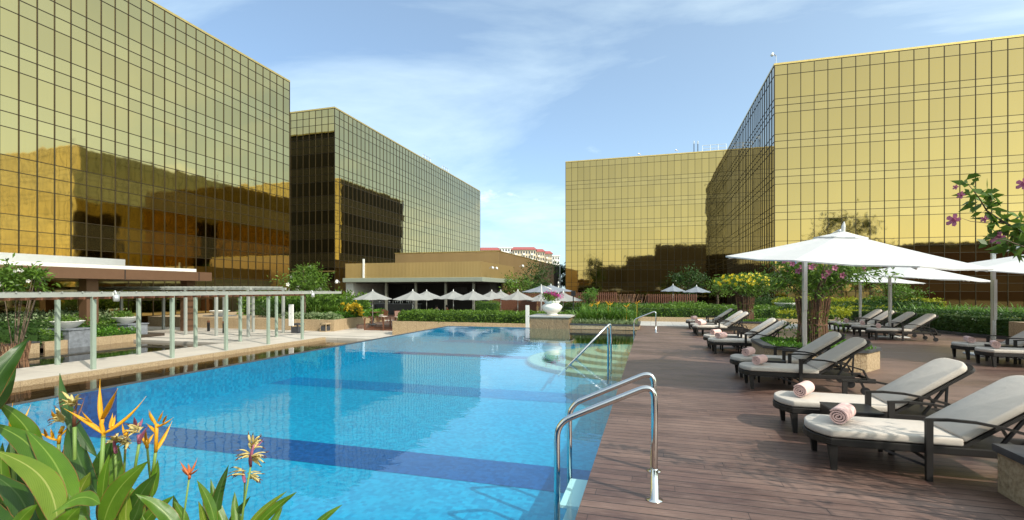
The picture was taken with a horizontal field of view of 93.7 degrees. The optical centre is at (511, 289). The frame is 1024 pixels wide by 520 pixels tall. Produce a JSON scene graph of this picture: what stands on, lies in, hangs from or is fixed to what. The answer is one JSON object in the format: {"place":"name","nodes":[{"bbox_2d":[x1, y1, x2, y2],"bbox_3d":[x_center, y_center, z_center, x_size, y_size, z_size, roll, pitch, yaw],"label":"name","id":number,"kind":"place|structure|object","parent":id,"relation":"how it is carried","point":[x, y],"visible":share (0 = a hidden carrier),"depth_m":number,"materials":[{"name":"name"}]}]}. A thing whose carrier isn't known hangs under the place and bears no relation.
{"place":"outdoors","nodes":[
{"label":"outdoors","id":0,"kind":"place"},
{"bbox_2d":[22,342,204,367],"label":"pond water","id":1,"kind":"structure","parent":0,"point":[46,361],"depth_m":22.64,"materials":[{"name":"liquid"}]},
{"bbox_2d":[5,340,358,403],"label":"basin water","id":2,"kind":"structure","parent":0,"point":[30,392],"depth_m":17.02,"materials":[{"name":"liquid"}]},
{"bbox_2d":[15,311,540,380],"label":"terrace","id":3,"kind":"structure","parent":0,"point":[49,370],"depth_m":25.41,"materials":[{"name":"stone"}]},
{"bbox_2d":[40,332,164,350],"bbox_3d":[-27.352,2.890,21.530,8.500,0.520,18.200,0,0,16],"label":"planting bed","id":4,"kind":"object","parent":3,"relation":"on","point":[149,334],"visible":0.1,"depth_m":28.37,"materials":[{"name":"soil"}]},
{"bbox_2d":[0,319,42,345],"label":"shrub bed","id":5,"kind":"object","parent":4,"relation":"on","point":[32,333],"visible":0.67,"depth_m":22.33,"materials":[{"name":"green plant"}]},
{"bbox_2d":[0,253,59,368],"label":"flowering shrub","id":6,"kind":"object","parent":4,"relation":"on","point":[13,279],"visible":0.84,"depth_m":17.58,"materials":[{"name":"green plant"}]},
{"bbox_2d":[0,307,121,327],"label":"croton hedge","id":7,"kind":"object","parent":4,"relation":"on","point":[40,317],"visible":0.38,"depth_m":25.68,"materials":[{"name":"green plant"}]},
{"bbox_2d":[42,327,89,347],"bbox_3d":[-22.925,2.565,24.479,2.100,1.170,1.660,0,0,16],"label":"fountain pedestal","id":8,"kind":"object","parent":4,"relation":"on","point":[76,337],"visible":0.29,"depth_m":24.27,"materials":[{"name":"grey stone"}]},
{"bbox_2d":[45,312,85,328],"bbox_3d":[-22.932,1.567,24.635,1.615,0.827,1.396,0,0,-42],"label":"planter bowl","id":9,"kind":"object","parent":8,"relation":"on","point":[68,321],"visible":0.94,"depth_m":24.51,"materials":[{"name":"beige ceramic"}]},
{"bbox_2d":[42,334,135,349],"bbox_3d":[-22.094,2.830,26.593,1.898,0.640,7.038,0,0,-7],"label":"stone planter","id":10,"kind":"object","parent":4,"relation":"on","point":[49,345],"visible":0.25,"depth_m":25.57,"materials":[{"name":"beige stone"}]},
{"bbox_2d":[96,326,135,336],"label":"ground cover","id":11,"kind":"object","parent":4,"relation":"on","point":[110,331],"visible":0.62,"depth_m":26.49,"materials":[{"name":"green plant"}]},
{"bbox_2d":[111,322,148,334],"bbox_3d":[-22.766,2.565,28.300,2.050,1.170,1.200,0,0,16],"label":"fountain pedestal","id":12,"kind":"object","parent":4,"relation":"on","point":[144,328],"visible":0.3,"depth_m":28.04,"materials":[{"name":"grey stone"}]},
{"bbox_2d":[111,308,135,323],"bbox_3d":[-22.856,1.532,28.310,1.539,0.896,1.391,0,0,16],"label":"planter bowl","id":13,"kind":"object","parent":12,"relation":"on","point":[122,317],"visible":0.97,"depth_m":28.01,"materials":[{"name":"beige ceramic"}]},
{"bbox_2d":[0,260,211,330],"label":"entrance canopy","id":14,"kind":"object","parent":3,"relation":"on","point":[71,277],"visible":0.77,"depth_m":29.36,"materials":[{"name":"white concrete"}]},
{"bbox_2d":[29,345,185,359],"bbox_3d":[-20.707,3.078,12.638,3.600,0.345,24.800,0,0,16],"label":"pond rim","id":15,"kind":"object","parent":3,"relation":"on","point":[150,346],"visible":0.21,"depth_m":22.90,"materials":[{"name":"stone"}]},
{"bbox_2d":[13,337,325,387],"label":"terrace kerb","id":16,"kind":"structure","parent":3,"relation":"on","point":[22,383],"depth_m":18.15,"materials":[{"name":"beige stone"}]},
{"bbox_2d":[0,291,340,368],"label":"pergola","id":17,"kind":"object","parent":3,"relation":"on","point":[57,298],"visible":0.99,"depth_m":19.68,"materials":[{"name":"white paint"}]},
{"bbox_2d":[99,286,286,336],"bbox_3d":[-21.700,1.305,31.555,14.000,2.990,3.200,0,0,16],"label":"pergola","id":18,"kind":"object","parent":3,"relation":"on","point":[223,288],"visible":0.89,"depth_m":30.26,"materials":[{"name":"grey paint"}]},
{"bbox_2d":[148,312,384,330],"bbox_3d":[-18.756,2.425,38.512,16.600,0.750,8.400,0,0,16],"label":"stone planter","id":19,"kind":"object","parent":3,"relation":"on","point":[336,324],"visible":0.36,"depth_m":34.48,"materials":[{"name":"beige stone"}]},
{"bbox_2d":[246,300,295,317],"bbox_3d":[-17.910,1.518,35.964,3.856,1.851,2.930,0,0,16],"label":"clipped bush","id":20,"kind":"object","parent":19,"relation":"in","point":[260,311],"visible":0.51,"depth_m":35.45,"materials":[{"name":"green plant"}]},
{"bbox_2d":[270,261,335,314],"bbox_3d":[-14.823,0.027,33.813,3.934,4.052,3.863,0,0,42],"label":"frangipani tree","id":21,"kind":"object","parent":19,"relation":"on","point":[303,282],"visible":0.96,"depth_m":33.71,"materials":[{"name":"green plant"}]},
{"bbox_2d":[236,286,370,315],"bbox_3d":[-16.708,0.919,39.167,10.720,2.720,5.802,0,0,16],"label":"shrub bed","id":22,"kind":"object","parent":19,"relation":"in","point":[339,298],"visible":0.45,"depth_m":37.71,"materials":[{"name":"green plant"}]},
{"bbox_2d":[278,311,343,319],"bbox_3d":[-14.214,1.832,33.752,4.929,0.718,1.592,0,0,16],"label":"shrub bed","id":23,"kind":"object","parent":19,"relation":"in","point":[319,316],"visible":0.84,"depth_m":33.28,"materials":[{"name":"green plant"}]},
{"bbox_2d":[310,300,354,313],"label":"palm clump","id":24,"kind":"object","parent":19,"relation":"in","point":[328,309],"visible":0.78,"depth_m":35.03,"materials":[{"name":"green plant"}]},
{"bbox_2d":[321,308,386,318],"bbox_3d":[-11.979,1.842,37.090,2.195,0.790,7.037,0,0,16],"label":"shrub bed","id":25,"kind":"object","parent":19,"relation":"in","point":[366,313],"visible":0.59,"depth_m":36.58,"materials":[{"name":"green plant"}]},
{"bbox_2d":[357,314,398,328],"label":"bistro deck","id":26,"kind":"structure","parent":3,"relation":"on","point":[367,325],"depth_m":34.38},
{"bbox_2d":[353,290,391,324],"bbox_3d":[-9.860,1.237,34.000,2.624,2.527,2.624,0,0,-12],"label":"market parasol","id":27,"kind":"object","parent":26,"relation":"on","point":[372,295],"visible":1,"depth_m":33.40,"materials":[{"name":"fabric"}]},
{"bbox_2d":[375,303,421,313],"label":"bar counter","id":28,"kind":"object","parent":26,"relation":"on","point":[392,307],"visible":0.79,"depth_m":48.35,"materials":[{"name":"grey stone"}]},
{"bbox_2d":[393,289,432,308],"bbox_3d":[-6.737,1.234,32.600,2.624,2.531,2.624,0,0,-17],"label":"market parasol","id":29,"kind":"object","parent":26,"relation":"on","point":[412,295],"visible":0.85,"depth_m":31.95,"materials":[{"name":"fabric"}]},
{"bbox_2d":[453,290,493,299],"bbox_3d":[-2.677,1.235,33.000,2.679,2.530,2.679,0,0,-16],"label":"market parasol","id":30,"kind":"object","parent":26,"relation":"on","point":[473,295],"visible":0.88,"depth_m":32.32,"materials":[{"name":"fabric"}]},
{"bbox_2d":[489,299,536,312],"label":"timber screen","id":31,"kind":"object","parent":26,"relation":"on","point":[509,305],"visible":0.36,"depth_m":42.58,"materials":[{"name":"brown wood"}]},
{"bbox_2d":[498,267,536,293],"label":"garden tree","id":32,"kind":"object","parent":26,"relation":"on","point":[513,285],"visible":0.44,"depth_m":49.39,"materials":[{"name":"green plant"}]},
{"bbox_2d":[343,259,516,315],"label":"bistro pavilion","id":33,"kind":"structure","parent":3,"relation":"on","point":[392,281],"depth_m":45.48,"materials":[{"name":"beige concrete"}]},
{"bbox_2d":[392,320,529,334],"bbox_3d":[-1.755,2.370,29.077,11.100,0.860,2.100,0,0,16],"label":"stone planter","id":34,"kind":"object","parent":3,"relation":"on","point":[400,327],"visible":0.29,"depth_m":28.93,"materials":[{"name":"beige stone"}]},
{"bbox_2d":[397,308,575,323],"bbox_3d":[-1.720,1.611,29.076,11.197,0.964,2.268,0,0,16],"label":"clipped hedge","id":35,"kind":"object","parent":34,"relation":"on","point":[471,315],"visible":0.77,"depth_m":28.63,"materials":[{"name":"green plant"}]},
{"bbox_2d":[518,257,559,303],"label":"garden tree","id":36,"kind":"object","parent":3,"relation":"on","point":[538,276],"visible":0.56,"depth_m":55.95,"materials":[{"name":"green plant"}]},
{"bbox_2d":[4,342,619,519],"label":"pool floor","id":37,"kind":"structure","parent":0,"point":[510,430],"depth_m":7.64,"materials":[{"name":"tile"}]},
{"bbox_2d":[0,327,636,448],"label":"pool wall","id":38,"kind":"structure","parent":37,"relation":"on","point":[168,393],"depth_m":10.10,"materials":[{"name":"tile"}]},
{"bbox_2d":[66,351,590,492],"bbox_3d":[-1.581,1.990,11.515,8.375,0.600,10.550,0,0,16],"label":"pool lane band","id":39,"kind":"object","parent":37,"relation":"on","point":[528,476],"visible":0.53,"depth_m":6.61,"materials":[{"name":"blue tile"}]},
{"bbox_2d":[271,341,613,405],"bbox_3d":[-0.382,2.286,15.671,8.375,0.001,10.700,0,0,16],"label":"pool shallow band","id":40,"kind":"object","parent":37,"relation":"on","point":[471,392],"visible":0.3,"depth_m":10.98,"materials":[{"name":"blue tile"}]},
{"bbox_2d":[528,314,575,342],"bbox_3d":[1.819,1.940,21.358,1.850,1.620,1.650,0,0,16],"label":"urn pedestal","id":41,"kind":"object","parent":37,"relation":"on","point":[545,321],"visible":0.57,"depth_m":20.64,"materials":[{"name":"stone"}]},
{"bbox_2d":[542,301,561,314],"bbox_3d":[1.774,0.815,21.293,0.910,0.630,0.910,0,0,16],"label":"urn","id":42,"kind":"object","parent":41,"relation":"on","point":[551,308],"visible":0.97,"depth_m":20.98,"materials":[{"name":"beige ceramic"}]},
{"bbox_2d":[529,345,631,376],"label":"pool steps","id":43,"kind":"structure","parent":37,"relation":"on","point":[540,360],"depth_m":14.19,"materials":[{"name":"beige tile"}]},
{"bbox_2d":[527,345,629,380],"bbox_3d":[2.177,2.060,15.400,3.300,0.460,6.270,0,0,16],"label":"pool step nosing","id":44,"kind":"object","parent":43,"relation":"on","point":[572,374],"visible":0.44,"depth_m":13.39,"materials":[{"name":"tile"}]},
{"bbox_2d":[558,326,608,383],"bbox_3d":[1.675,1.572,11.074,1.659,1.397,0.048,0,0,-37],"label":"pool handrail","id":45,"kind":"object","parent":37,"relation":"on","point":[582,351],"visible":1,"depth_m":11.40,"materials":[{"name":"metal"}]},
{"bbox_2d":[316,326,636,350],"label":"pool water","id":46,"kind":"structure","parent":0,"point":[457,335],"depth_m":16.89,"materials":[{"name":"blue liquid"}]},
{"bbox_2d":[474,300,500,311],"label":"clipped hedge","id":47,"kind":"object","parent":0,"point":[483,305],"visible":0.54,"depth_m":31.09,"materials":[{"name":"green plant"}]},
{"bbox_2d":[511,247,536,259],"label":"apartment block","id":48,"kind":"structure","parent":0,"point":[528,252],"depth_m":300.00,"materials":[{"name":"white paint"}]},
{"bbox_2d":[152,0,1023,288],"label":"sky","id":49,"kind":"structure","parent":0,"point":[498,94],"materials":[{"name":"blue"}]},
{"bbox_2d":[565,149,727,304],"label":"hotel building","id":50,"kind":"structure","parent":0,"point":[640,225],"depth_m":80.93,"materials":[{"name":"gold glass"}]},
{"bbox_2d":[640,321,850,329],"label":"path","id":51,"kind":"structure","parent":0,"point":[652,323],"depth_m":22.64,"materials":[{"name":"stone"}]},
{"bbox_2d":[575,326,1023,519],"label":"pool deck","id":52,"kind":"structure","parent":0,"point":[732,445],"depth_m":4.69,"materials":[{"name":"wood"}]},
{"bbox_2d":[569,321,640,344],"bbox_3d":[4.165,2.100,21.227,2.917,1.300,2.338,0,0,16],"label":"stone planter","id":53,"kind":"object","parent":52,"relation":"on","point":[578,325],"visible":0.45,"depth_m":20.15,"materials":[{"name":"beige stone"}]},
{"bbox_2d":[571,317,639,324],"bbox_3d":[3.867,1.334,20.619,3.588,0.312,1.482,0,0,16],"label":"spider plant border","id":54,"kind":"object","parent":53,"relation":"on","point":[592,321],"visible":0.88,"depth_m":20.54,"materials":[{"name":"green plant"}]},
{"bbox_2d":[567,301,644,323],"bbox_3d":[4.180,0.967,21.581,4.159,1.046,2.607,0,0,6],"label":"lily bed","id":55,"kind":"object","parent":53,"relation":"on","point":[607,314],"visible":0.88,"depth_m":21.27,"materials":[{"name":"green plant"}]},
{"bbox_2d":[554,385,662,519],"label":"pool handrail","id":56,"kind":"object","parent":52,"relation":"on","point":[653,497],"visible":1,"depth_m":3.81,"materials":[{"name":"metal"}]},
{"bbox_2d":[567,372,660,485],"bbox_3d":[0.941,1.517,4.475,0.864,1.526,0.130,0,0,16],"label":"pool handrail","id":57,"kind":"object","parent":52,"relation":"on","point":[577,402],"visible":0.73,"depth_m":4.51,"materials":[{"name":"metal"}]},
{"bbox_2d":[560,478,587,519],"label":"pool ladder steps","id":58,"kind":"structure","parent":57,"relation":"attached to","point":[570,502],"depth_m":4.23,"materials":[{"name":"white paint"}]},
{"bbox_2d":[692,312,749,335],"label":"sun lounger","id":59,"kind":"object","parent":52,"relation":"on","point":[732,322],"visible":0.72,"depth_m":16.85,"materials":[{"name":"fabric"}]},
{"bbox_2d":[717,319,762,331],"bbox_3d":[9.539,1.450,19.524,2.153,0.400,1.846,0,0,16],"label":"stone planter","id":60,"kind":"object","parent":52,"relation":"on","point":[750,325],"visible":0.13,"depth_m":18.67,"materials":[{"name":"beige stone"}]},
{"bbox_2d":[721,318,767,321],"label":"ferns","id":61,"kind":"object","parent":60,"relation":"in","point":[756,320],"visible":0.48,"depth_m":19.06,"materials":[{"name":"green plant"}]},
{"bbox_2d":[707,270,789,319],"bbox_3d":[9.719,0.303,19.576,3.241,2.195,2.892,0,0,16],"label":"flowering shrub","id":62,"kind":"object","parent":61,"relation":"on","point":[733,283],"visible":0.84,"depth_m":19.32,"materials":[{"name":"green plant"}]},
{"bbox_2d":[703,318,778,349],"bbox_3d":[6.353,1.213,13.394,1.900,0.873,0.712,0,0,17],"label":"sun lounger","id":63,"kind":"object","parent":52,"relation":"on","point":[764,325],"visible":0.47,"depth_m":13.10,"materials":[{"name":"fabric"}]},
{"bbox_2d":[707,320,788,353],"bbox_3d":[6.051,1.213,12.345,1.900,0.873,0.712,0,0,17],"label":"sun lounger","id":64,"kind":"object","parent":52,"relation":"on","point":[741,342],"visible":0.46,"depth_m":12.18,"materials":[{"name":"fabric"}]},
{"bbox_2d":[730,331,848,381],"bbox_3d":[5.140,1.213,9.046,1.900,0.873,0.712,0,0,17],"label":"sun lounger","id":65,"kind":"object","parent":52,"relation":"on","point":[821,344],"visible":0.56,"depth_m":8.80,"materials":[{"name":"fabric"}]},
{"bbox_2d":[738,337,875,394],"bbox_3d":[4.816,1.213,7.997,1.900,0.873,0.712,0,0,17],"label":"sun lounger","id":66,"kind":"object","parent":52,"relation":"on","point":[820,366],"visible":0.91,"depth_m":7.77,"materials":[{"name":"fabric"}]},
{"bbox_2d":[751,338,881,371],"bbox_3d":[6.736,1.430,10.752,2.271,0.440,2.455,0,0,16],"label":"stone planter","id":67,"kind":"object","parent":52,"relation":"on","point":[867,360],"visible":0.38,"depth_m":9.81,"materials":[{"name":"beige stone"}]},
{"bbox_2d":[760,336,875,349],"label":"ferns","id":68,"kind":"object","parent":67,"relation":"in","point":[778,341],"visible":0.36,"depth_m":10.68,"materials":[{"name":"green plant"}]},
{"bbox_2d":[741,261,903,344],"bbox_3d":[6.820,0.111,10.618,2.836,2.528,2.780,0,0,-44],"label":"flowering shrub","id":69,"kind":"object","parent":68,"relation":"on","point":[820,278],"visible":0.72,"depth_m":10.53,"materials":[{"name":"green plant"}]},
{"bbox_2d":[820,402,884,451],"bbox_3d":[3.611,1.452,5.119,0.460,0.395,0.420,0,0,16],"label":"side table","id":70,"kind":"object","parent":52,"relation":"on","point":[864,410],"visible":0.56,"depth_m":5.07,"materials":[{"name":"black plastic"}]},
{"bbox_2d":[726,222,992,346],"bbox_3d":[5.339,0.092,7.984,3.328,2.395,3.547,0,0,-16],"label":"cantilever parasol","id":71,"kind":"object","parent":52,"relation":"on","point":[841,246],"visible":0.95,"depth_m":7.01,"materials":[{"name":"fabric"}]},
{"bbox_2d":[836,310,896,333],"bbox_3d":[13.448,1.213,18.284,1.900,0.873,0.712,0,0,16],"label":"sun lounger","id":72,"kind":"object","parent":52,"relation":"on","point":[883,316],"visible":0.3,"depth_m":18.14,"materials":[{"name":"fabric"}]},
{"bbox_2d":[773,358,974,432],"bbox_3d":[4.096,1.213,5.574,1.900,0.873,0.712,0,0,17],"label":"sun lounger","id":73,"kind":"object","parent":52,"relation":"on","point":[928,380],"visible":0.62,"depth_m":5.42,"materials":[{"name":"fabric"}]},
{"bbox_2d":[793,381,814,396],"bbox_3d":[3.511,1.191,5.771,0.349,0.146,0.139,0,0,-44],"label":"rolled towel","id":74,"kind":"object","parent":73,"relation":"on","point":[803,388],"visible":1,"depth_m":5.68,"materials":[{"name":"fabric"}]},
{"bbox_2d":[851,312,918,336],"bbox_3d":[13.177,1.213,17.056,1.900,0.873,0.712,0,0,17],"label":"sun lounger","id":75,"kind":"object","parent":52,"relation":"on","point":[903,318],"visible":0.58,"depth_m":16.93,"materials":[{"name":"fabric"}]},
{"bbox_2d":[845,276,924,331],"bbox_3d":[14.737,0.414,19.685,3.230,2.473,3.234,0,0,34],"label":"cantilever parasol","id":76,"kind":"object","parent":52,"relation":"on","point":[883,279],"visible":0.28,"depth_m":18.80,"materials":[{"name":"fabric"}]},
{"bbox_2d":[866,314,940,341],"bbox_3d":[12.727,1.213,15.715,1.900,0.873,0.712,0,0,16],"label":"sun lounger","id":77,"kind":"object","parent":52,"relation":"on","point":[914,325],"visible":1,"depth_m":15.48,"materials":[{"name":"fabric"}]},
{"bbox_2d":[803,375,1023,481],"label":"sun lounger","id":78,"kind":"object","parent":52,"relation":"on","point":[971,425],"visible":0.88,"depth_m":4.28,"materials":[{"name":"fabric"}]},
{"bbox_2d":[829,402,855,423],"bbox_3d":[3.194,1.192,4.634,0.349,0.144,0.146,0,0,-44],"label":"rolled towel","id":79,"kind":"object","parent":78,"relation":"on","point":[843,413],"visible":1,"depth_m":4.54,"materials":[{"name":"fabric"}]},
{"bbox_2d":[856,267,989,337],"bbox_3d":[13.319,0.312,16.035,3.697,2.676,3.685,0,0,-21],"label":"cantilever parasol","id":80,"kind":"object","parent":52,"relation":"on","point":[922,273],"visible":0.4,"depth_m":15.18,"materials":[{"name":"fabric"}]},
{"bbox_2d":[899,326,1008,338],"bbox_3d":[21.848,1.850,16.592,15.220,0.600,10.000,0,0,16],"label":"hedge bed","id":81,"kind":"object","parent":52,"relation":"on","point":[963,333],"visible":0.12,"depth_m":17.34,"materials":[{"name":"soil"}]},
{"bbox_2d":[850,306,1023,335],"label":"curved hedge","id":82,"kind":"object","parent":81,"relation":"on","point":[973,321],"visible":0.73,"depth_m":17.63,"materials":[{"name":"green plant"}]},
{"bbox_2d":[912,301,1023,317],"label":"lily bed","id":83,"kind":"object","parent":81,"relation":"on","point":[956,307],"visible":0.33,"depth_m":20.59,"materials":[{"name":"green plant"}]},
{"bbox_2d":[936,247,1023,357],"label":"cantilever parasol","id":84,"kind":"object","parent":52,"relation":"on","point":[1011,264],"visible":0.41,"depth_m":11.61,"materials":[{"name":"fabric"}]},
{"bbox_2d":[951,331,1023,360],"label":"sun lounger","id":85,"kind":"object","parent":52,"relation":"on","point":[967,347],"visible":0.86,"depth_m":11.34,"materials":[{"name":"fabric"}]},
{"bbox_2d":[974,340,1023,366],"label":"sun lounger","id":86,"kind":"object","parent":52,"relation":"on","point":[1015,352],"visible":1,"depth_m":10.24,"materials":[{"name":"fabric"}]},
{"bbox_2d":[992,443,1023,506],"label":"stone planter","id":87,"kind":"object","parent":52,"relation":"on","point":[1011,471],"visible":1,"depth_m":3.77,"materials":[{"name":"beige stone"}]},
{"bbox_2d":[727,34,1023,306],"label":"hotel building","id":88,"kind":"structure","parent":0,"point":[886,146],"depth_m":45.32,"materials":[{"name":"gold glass"}]},
{"bbox_2d":[946,307,1022,311],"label":"garden soil","id":89,"kind":"structure","parent":0,"point":[1009,308],"depth_m":39.87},
{"bbox_2d":[647,294,696,303],"bbox_3d":[12.676,1.000,38.057,3.750,1.300,0.200,0,0,16],"label":"slatted fence","id":90,"kind":"object","parent":89,"relation":"on","point":[649,297],"visible":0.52,"depth_m":37.99,"materials":[{"name":"brown wood"}]},
{"bbox_2d":[583,302,780,318],"bbox_3d":[8.704,1.185,25.913,10.197,1.081,2.368,0,0,16],"label":"clipped hedge","id":91,"kind":"object","parent":89,"relation":"on","point":[700,311],"visible":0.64,"depth_m":25.03,"materials":[{"name":"green plant"}]},
{"bbox_2d":[665,264,710,300],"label":"garden tree","id":92,"kind":"object","parent":89,"relation":"on","point":[693,278],"visible":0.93,"depth_m":46.51,"materials":[{"name":"green plant"}]},
{"bbox_2d":[597,316,851,323],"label":"garden kerb","id":93,"kind":"structure","parent":89,"relation":"on","point":[674,319],"depth_m":24.64,"materials":[{"name":"beige stone"}]},
{"bbox_2d":[775,308,923,319],"bbox_3d":[16.985,1.311,23.742,7.759,0.836,2.362,0,0,16],"label":"clipped hedge","id":94,"kind":"object","parent":89,"relation":"on","point":[784,313],"visible":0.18,"depth_m":23.76,"materials":[{"name":"green plant"}]},
{"bbox_2d":[771,296,946,308],"bbox_3d":[22.103,1.038,30.971,9.619,1.413,2.015,0,0,16],"label":"clipped hedge","id":95,"kind":"object","parent":89,"relation":"on","point":[850,301],"visible":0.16,"depth_m":30.60,"materials":[{"name":"green plant"}]},
{"bbox_2d":[852,298,933,310],"bbox_3d":[19.973,0.933,25.199,3.570,1.066,2.010,0,0,16],"label":"clipped hedge","id":96,"kind":"object","parent":89,"relation":"on","point":[878,304],"visible":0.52,"depth_m":24.81,"materials":[{"name":"green plant"}]},
{"bbox_2d":[863,283,935,303],"bbox_3d":[20.455,0.468,25.420,2.970,2.372,2.382,0,0,16],"label":"garden tree","id":97,"kind":"object","parent":89,"relation":"on","point":[901,292],"visible":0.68,"depth_m":25.25,"materials":[{"name":"green plant"}]},
{"label":"ground","id":98,"kind":"structure","parent":0,"visible":0},
{"bbox_2d":[0,0,289,322],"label":"hotel building","id":99,"kind":"structure","parent":98,"relation":"on","point":[146,133],"depth_m":36.73,"materials":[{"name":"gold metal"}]},
{"bbox_2d":[6,326,523,405],"bbox_3d":[-3.664,2.464,12.746,4.010,1.572,18.660,0,0,16],"label":"pool rim","id":100,"kind":"object","parent":98,"relation":"on","point":[56,396],"visible":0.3,"depth_m":9.72,"materials":[{"name":"stone"}]},
{"bbox_2d":[290,106,479,295],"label":"hotel building","id":101,"kind":"structure","parent":98,"relation":"on","point":[360,191],"depth_m":64.82,"materials":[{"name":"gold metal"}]},
{"bbox_2d":[394,251,560,309],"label":"clad hall","id":102,"kind":"structure","parent":98,"relation":"on","point":[506,259],"depth_m":57.92,"materials":[{"name":"brown paint"}]},
{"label":"ferns","id":103,"kind":"object","parent":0,"visible":0},
{"bbox_2d":[946,173,1023,262],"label":"flowering shrub","id":104,"kind":"object","parent":103,"relation":"on","point":[1000,239],"visible":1,"depth_m":3.19,"materials":[{"name":"green plant"}]},
{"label":"front bed","id":105,"kind":"structure","parent":0,"visible":0},
{"bbox_2d":[0,337,66,519],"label":"heliconia","id":106,"kind":"object","parent":105,"relation":"on","point":[28,482],"visible":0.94,"depth_m":1.08,"materials":[{"name":"green plant"}]},
{"bbox_2d":[41,391,84,459],"bbox_3d":[-1.268,0.504,1.341,0.383,0.465,0.093,0,0,42],"label":"heliconia","id":107,"kind":"object","parent":105,"relation":"on","point":[71,401],"visible":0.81,"depth_m":1.28,"materials":[{"name":"yellow plant"}]},
{"bbox_2d":[13,373,147,519],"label":"heliconia","id":108,"kind":"object","parent":105,"relation":"on","point":[85,479],"visible":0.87,"depth_m":1.14,"materials":[{"name":"green plant"}]},
{"bbox_2d":[0,412,180,519],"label":"heliconia","id":109,"kind":"object","parent":105,"relation":"on","point":[140,502],"visible":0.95,"depth_m":1.22,"materials":[{"name":"green plant"}]},
{"bbox_2d":[172,460,217,519],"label":"heliconia","id":110,"kind":"object","parent":105,"relation":"on","point":[209,503],"visible":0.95,"depth_m":1.60,"materials":[{"name":"green plant"}]},
{"bbox_2d":[203,431,341,519],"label":"heliconia","id":111,"kind":"object","parent":105,"relation":"on","point":[269,509],"visible":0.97,"depth_m":1.72,"materials":[{"name":"green plant"}]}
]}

